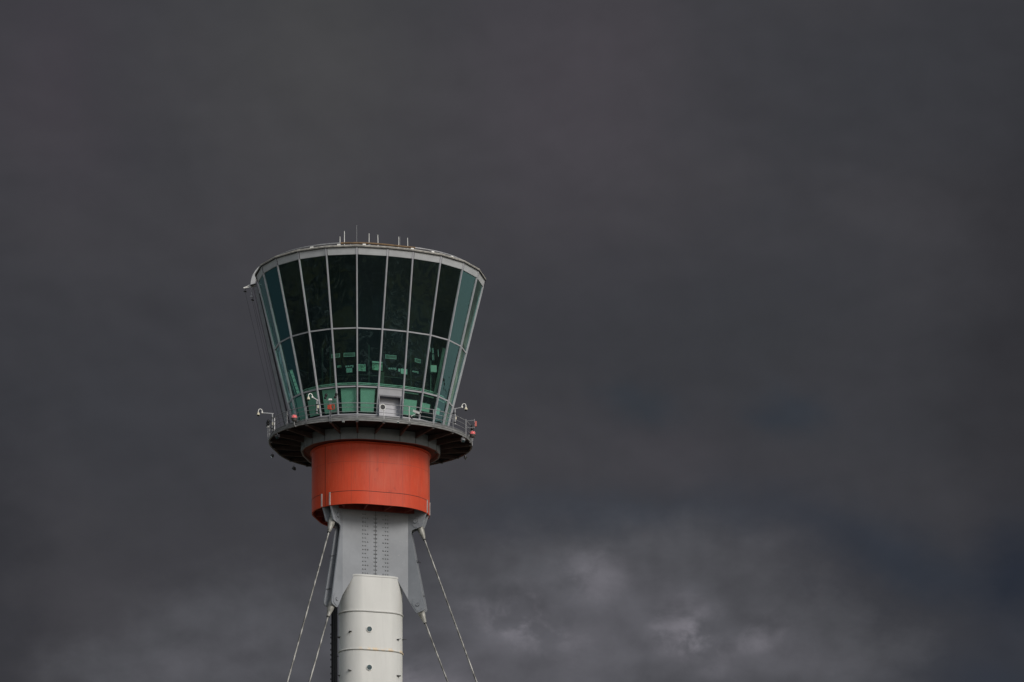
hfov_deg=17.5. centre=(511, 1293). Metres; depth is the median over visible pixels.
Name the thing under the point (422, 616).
stay cable
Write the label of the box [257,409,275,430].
dome camera
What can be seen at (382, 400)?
door
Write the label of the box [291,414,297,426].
obstruction light
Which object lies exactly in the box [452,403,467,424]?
dome camera
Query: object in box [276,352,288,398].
window pane
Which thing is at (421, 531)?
stay cable
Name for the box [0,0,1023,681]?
sky
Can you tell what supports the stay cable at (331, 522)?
attached to the control tower
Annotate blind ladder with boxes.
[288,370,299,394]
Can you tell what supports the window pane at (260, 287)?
in the control tower
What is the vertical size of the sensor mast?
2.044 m
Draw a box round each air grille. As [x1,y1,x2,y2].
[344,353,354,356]
[385,354,395,358]
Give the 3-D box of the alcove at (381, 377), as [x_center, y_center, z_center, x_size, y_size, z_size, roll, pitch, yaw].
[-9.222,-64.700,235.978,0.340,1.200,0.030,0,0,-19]
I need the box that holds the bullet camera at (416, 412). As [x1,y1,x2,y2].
[410,409,420,418]
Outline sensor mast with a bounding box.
[324,393,337,421]
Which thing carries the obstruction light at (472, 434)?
attached to the control tower
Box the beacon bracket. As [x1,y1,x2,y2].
[465,419,476,434]
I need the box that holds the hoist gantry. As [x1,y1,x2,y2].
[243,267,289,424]
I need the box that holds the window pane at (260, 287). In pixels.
[260,287,276,349]
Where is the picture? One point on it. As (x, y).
(361, 367)
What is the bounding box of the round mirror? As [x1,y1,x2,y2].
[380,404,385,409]
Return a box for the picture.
[356,364,365,370]
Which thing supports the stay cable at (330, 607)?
attached to the control tower
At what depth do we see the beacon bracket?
237.33 m
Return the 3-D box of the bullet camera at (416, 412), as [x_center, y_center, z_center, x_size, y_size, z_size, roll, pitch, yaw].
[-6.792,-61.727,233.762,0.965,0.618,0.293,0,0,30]
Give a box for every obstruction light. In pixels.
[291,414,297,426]
[469,430,475,442]
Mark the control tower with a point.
(369, 461)
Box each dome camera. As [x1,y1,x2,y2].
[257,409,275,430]
[307,393,318,413]
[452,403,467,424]
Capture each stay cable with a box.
[287,514,334,681]
[309,597,334,681]
[417,526,476,681]
[418,611,448,681]
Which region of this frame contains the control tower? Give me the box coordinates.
[255,242,485,681]
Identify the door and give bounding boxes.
[379,398,398,415]
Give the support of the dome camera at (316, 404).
attached to the control tower

